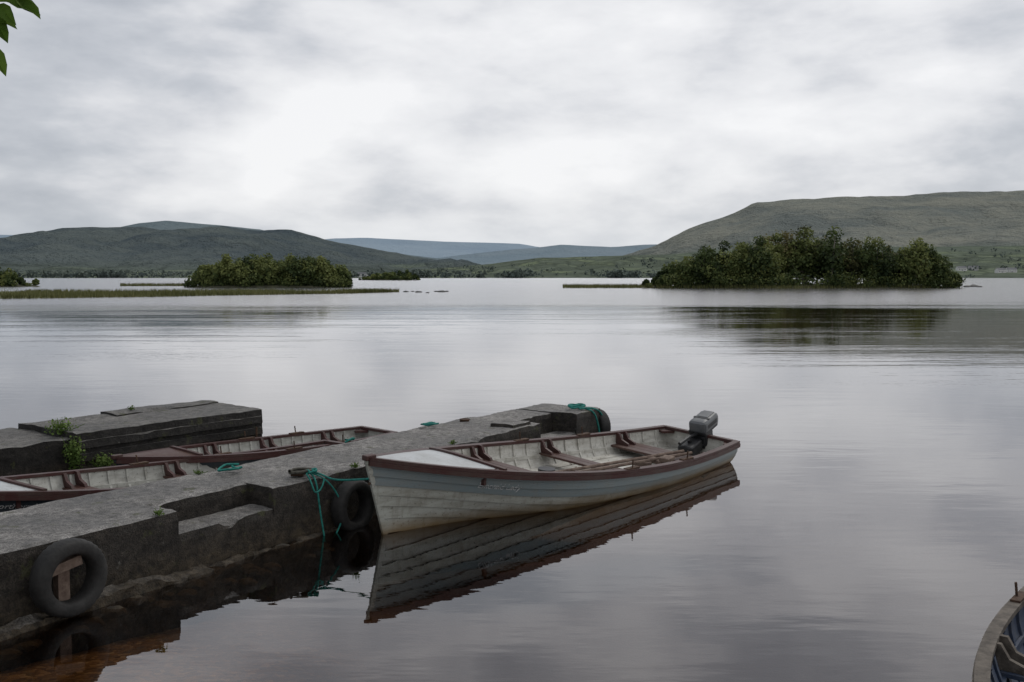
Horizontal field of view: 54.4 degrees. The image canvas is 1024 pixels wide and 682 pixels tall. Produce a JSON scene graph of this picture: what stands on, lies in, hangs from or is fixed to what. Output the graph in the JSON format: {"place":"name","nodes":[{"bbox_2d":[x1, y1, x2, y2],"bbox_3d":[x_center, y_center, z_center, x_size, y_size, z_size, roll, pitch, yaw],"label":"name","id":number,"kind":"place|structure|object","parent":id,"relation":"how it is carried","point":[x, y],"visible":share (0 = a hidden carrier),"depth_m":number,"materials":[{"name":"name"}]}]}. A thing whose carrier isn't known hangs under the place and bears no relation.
{"place":"outdoors","nodes":[
{"label":"outdoors","id":0,"kind":"place"},
{"bbox_2d":[0,0,40,75],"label":"tree","id":1,"kind":"object","parent":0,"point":[6,16],"visible":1,"depth_m":2.95,"materials":[{"name":"green plant"}]},
{"bbox_2d":[0,226,480,273],"bbox_3d":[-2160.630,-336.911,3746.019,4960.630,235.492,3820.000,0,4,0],"label":"hill","id":2,"kind":"structure","parent":0,"point":[118,249],"depth_m":3293.37,"materials":[{"name":"green plant"}]},
{"bbox_2d":[0,235,535,257],"bbox_3d":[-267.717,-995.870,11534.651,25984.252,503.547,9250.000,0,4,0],"label":"distant hills","id":3,"kind":"structure","parent":0,"point":[435,249],"depth_m":11131.62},
{"bbox_2d":[123,221,439,259],"bbox_3d":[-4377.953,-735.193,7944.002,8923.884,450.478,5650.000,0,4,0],"label":"distant hills","id":4,"kind":"structure","parent":0,"point":[165,225],"depth_m":7823.79,"materials":[{"name":"green plant"}]},
{"bbox_2d":[459,418,469,421],"bbox_3d":[-0.611,1.020,12.836,0.140,0.034,0.140,0,4,0],"label":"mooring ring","id":5,"kind":"object","parent":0,"point":[464,419],"visible":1,"depth_m":12.80,"materials":[{"name":"metal"}]},
{"bbox_2d":[0,278,1023,458],"bbox_3d":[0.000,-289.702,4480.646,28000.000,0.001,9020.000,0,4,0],"label":"water","id":6,"kind":"structure","parent":0,"point":[937,369],"depth_m":29.78,"materials":[{"name":"grey liquid"}]},
{"bbox_2d":[0,267,39,286],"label":"wooded island","id":7,"kind":"structure","parent":6,"relation":"in","point":[10,278],"depth_m":229.94,"materials":[{"name":"plant"}]},
{"bbox_2d":[0,439,344,512],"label":"rowing boat","id":8,"kind":"object","parent":6,"relation":"on","point":[22,491],"visible":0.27,"depth_m":10.42,"materials":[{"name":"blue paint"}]},
{"bbox_2d":[0,287,398,299],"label":"reed bed","id":9,"kind":"object","parent":6,"relation":"in","point":[48,293],"visible":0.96,"depth_m":127.05,"materials":[{"name":"green plant"}]},
{"bbox_2d":[111,426,396,468],"bbox_3d":[-3.198,1.474,12.692,1.202,0.547,3.876,4,5,43],"label":"rowing boat","id":10,"kind":"object","parent":6,"relation":"on","point":[201,453],"visible":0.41,"depth_m":12.59,"materials":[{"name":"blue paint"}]},
{"bbox_2d":[182,253,352,287],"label":"wooded island","id":11,"kind":"structure","parent":6,"relation":"in","point":[288,271],"depth_m":213.31,"materials":[{"name":"plant"}]},
{"bbox_2d":[358,269,420,279],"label":"wooded island","id":12,"kind":"structure","parent":6,"relation":"in","point":[401,275],"depth_m":592.30,"materials":[{"name":"plant"}]},
{"bbox_2d":[120,282,948,287],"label":"reed bed","id":13,"kind":"object","parent":6,"relation":"on","point":[630,285],"visible":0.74,"depth_m":199.76,"materials":[{"name":"green plant"}]},
{"bbox_2d":[362,410,740,550],"bbox_3d":[0.725,1.428,11.285,1.722,1.087,6.114,9,9,43],"label":"rowing boat","id":14,"kind":"object","parent":6,"relation":"on","point":[420,495],"visible":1,"depth_m":10.15,"materials":[{"name":"white paint"}]},
{"bbox_2d":[403,284,981,292],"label":"rocks","id":15,"kind":"object","parent":6,"relation":"in","point":[973,285],"visible":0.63,"depth_m":152.99,"materials":[{"name":"grey stone"}]},
{"bbox_2d":[642,224,965,292],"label":"wooded island","id":16,"kind":"structure","parent":6,"relation":"in","point":[829,261],"depth_m":199.91,"materials":[{"name":"plant"}]},
{"bbox_2d":[972,582,1023,681],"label":"rowing boat","id":17,"kind":"object","parent":6,"relation":"on","point":[999,657],"visible":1,"depth_m":5.48,"materials":[{"name":"blue"}]},
{"bbox_2d":[0,281,1023,681],"bbox_3d":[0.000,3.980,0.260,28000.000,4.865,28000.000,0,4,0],"label":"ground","id":18,"kind":"structure","parent":0,"point":[770,561],"depth_m":9.92,"materials":[{"name":"grey liquid"}]},
{"bbox_2d":[0,401,262,475],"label":"stone jetty","id":19,"kind":"object","parent":18,"relation":"on","point":[29,448],"visible":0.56,"depth_m":12.44,"materials":[{"name":"concrete"}]},
{"bbox_2d":[44,417,83,434],"bbox_3d":[-5.342,1.016,11.909,0.476,0.216,0.350,0,4,0],"label":"weed plant","id":20,"kind":"object","parent":19,"relation":"on","point":[58,426],"visible":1,"depth_m":11.86,"materials":[{"name":"green plant"}]},
{"bbox_2d":[61,436,86,469],"bbox_3d":[-5.127,1.312,11.646,0.291,0.426,0.230,0,4,0],"label":"weed plant","id":21,"kind":"object","parent":19,"relation":"on","point":[74,452],"visible":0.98,"depth_m":11.62,"materials":[{"name":"green plant"}]},
{"bbox_2d":[89,452,116,466],"bbox_3d":[-4.828,1.431,11.848,0.529,0.229,0.252,0,4,0],"label":"weed plant","id":22,"kind":"object","parent":19,"relation":"on","point":[102,461],"visible":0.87,"depth_m":11.80,"materials":[{"name":"green plant"}]},
{"bbox_2d":[0,403,599,670],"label":"concrete pier","id":23,"kind":"structure","parent":18,"relation":"on","point":[211,545],"depth_m":8.54,"materials":[{"name":"grey concrete"}]},
{"bbox_2d":[28,538,107,617],"bbox_3d":[-3.121,1.667,7.017,0.160,0.550,0.550,2,4,32],"label":"mooring tyre","id":24,"kind":"object","parent":23,"relation":"attached to","point":[50,559],"visible":1,"depth_m":6.94,"materials":[{"name":"rubber"}]},
{"bbox_2d":[53,554,82,600],"bbox_3d":[-3.166,1.686,7.023,0.100,0.322,0.247,2,4,32],"label":"timber fender","id":25,"kind":"object","parent":23,"relation":"attached to","point":[61,580],"visible":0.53,"depth_m":7.01,"materials":[{"name":"brown wood"}]},
{"bbox_2d":[153,506,164,515],"bbox_3d":[-2.774,1.342,7.836,0.085,0.058,0.133,0,4,0],"label":"weed plant","id":26,"kind":"object","parent":23,"relation":"on","point":[158,512],"visible":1,"depth_m":7.81,"materials":[{"name":"green plant"}]},
{"bbox_2d":[193,469,207,473],"bbox_3d":[-2.957,1.241,9.421,0.131,0.053,0.098,3,5,35],"label":"weed plant","id":27,"kind":"object","parent":23,"relation":"on","point":[197,472],"visible":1,"depth_m":9.42,"materials":[{"name":"green plant"}]},
{"bbox_2d":[217,463,242,471],"bbox_3d":[-2.686,1.211,9.489,0.185,0.064,0.261,1,4,21],"label":"rope coil","id":28,"kind":"object","parent":23,"relation":"on","point":[219,469],"visible":1,"depth_m":9.47,"materials":[{"name":"teal fabric"}]},
{"bbox_2d":[288,467,311,474],"bbox_3d":[-1.973,1.218,9.314,0.230,0.069,0.215,0,4,0],"label":"bollard","id":29,"kind":"object","parent":23,"relation":"on","point":[299,470],"visible":0.97,"depth_m":9.27,"materials":[{"name":"metal"}]},
{"bbox_2d":[306,468,316,473],"bbox_3d":[-1.866,1.213,9.285,0.130,0.045,0.095,-3,5,-36],"label":"rope coil","id":30,"kind":"object","parent":23,"relation":"on","point":[312,471],"visible":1,"depth_m":9.25,"materials":[{"name":"teal fabric"}]},
{"bbox_2d":[306,472,368,541],"bbox_3d":[-1.605,1.545,9.238,0.615,0.638,0.308,0,4,0],"label":"mooring rope","id":31,"kind":"object","parent":23,"relation":"hanging from","point":[318,474],"visible":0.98,"depth_m":9.22,"materials":[{"name":"teal fabric"}]},
{"bbox_2d":[330,480,374,532],"bbox_3d":[-1.524,1.582,9.557,0.160,0.510,0.510,2,4,32],"label":"mooring tyre","id":32,"kind":"object","parent":23,"relation":"hanging from","point":[361,519],"visible":0.96,"depth_m":9.46,"materials":[{"name":"black rubber"}]},
{"bbox_2d":[349,462,359,467],"bbox_3d":[-1.543,1.212,9.754,0.107,0.074,0.110,0,4,0],"label":"weed plant","id":33,"kind":"object","parent":23,"relation":"on","point":[355,465],"visible":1,"depth_m":9.74,"materials":[{"name":"green plant"}]},
{"bbox_2d":[420,422,438,425],"bbox_3d":[-1.002,1.022,12.285,0.198,0.041,0.255,3,5,39],"label":"rope coil","id":34,"kind":"object","parent":23,"relation":"on","point":[429,423],"visible":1,"depth_m":12.20,"materials":[{"name":"teal fabric"}]},
{"bbox_2d":[567,403,585,408],"bbox_3d":[0.907,0.904,13.906,0.352,0.059,0.198,-3,5,-37],"label":"rope coil","id":35,"kind":"object","parent":23,"relation":"on","point":[575,406],"visible":1,"depth_m":13.83,"materials":[{"name":"teal fabric"}]},
{"bbox_2d":[578,407,602,414],"bbox_3d":[1.137,1.252,13.967,0.579,0.684,0.042,-4,5,-44],"label":"hanging rope","id":36,"kind":"object","parent":23,"relation":"hanging from","point":[599,411],"visible":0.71,"depth_m":13.89,"materials":[{"name":"teal fabric"}]},
{"bbox_2d":[585,409,599,431],"bbox_3d":[1.111,1.258,13.902,0.356,0.686,0.078,-1,4,-15],"label":"hanging rope","id":37,"kind":"object","parent":23,"relation":"hanging from","point":[596,419],"visible":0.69,"depth_m":13.88,"materials":[{"name":"teal fabric"}]},
{"bbox_2d":[599,409,610,431],"bbox_3d":[1.220,1.217,14.234,0.160,0.490,0.490,-2,4,-31],"label":"mooring tyre","id":38,"kind":"object","parent":23,"relation":"attached to","point":[604,422],"visible":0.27,"depth_m":14.04,"materials":[{"name":"rubber"}]},
{"bbox_2d":[0,0,1023,246],"label":"sky","id":39,"kind":"structure","parent":0,"point":[537,123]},
{"bbox_2d":[20,245,1023,277],"bbox_3d":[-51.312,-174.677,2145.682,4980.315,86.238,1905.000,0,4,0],"label":"foreshore","id":40,"kind":"structure","parent":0,"point":[986,261],"depth_m":1840.61,"materials":[{"name":"green plant"}]},
{"bbox_2d":[2,248,1023,277],"bbox_3d":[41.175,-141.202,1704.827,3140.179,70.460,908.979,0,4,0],"label":"distant trees","id":41,"kind":"object","parent":40,"relation":"on","point":[616,273],"visible":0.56,"depth_m":1279.58,"materials":[{"name":"green plant"}]},
{"bbox_2d":[995,268,1005,272],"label":"walls","id":42,"kind":"structure","parent":40,"relation":"on","point":[996,270],"depth_m":1413.44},
{"bbox_2d":[440,244,656,264],"bbox_3d":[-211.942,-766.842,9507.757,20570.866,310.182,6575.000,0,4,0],"label":"distant hills","id":43,"kind":"structure","parent":0,"point":[554,251],"depth_m":8894.60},
{"bbox_2d":[623,190,1023,255],"bbox_3d":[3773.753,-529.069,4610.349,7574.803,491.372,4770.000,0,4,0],"label":"hill","id":44,"kind":"structure","parent":0,"point":[960,218],"depth_m":4399.30,"materials":[{"name":"green plant"}]}
]}

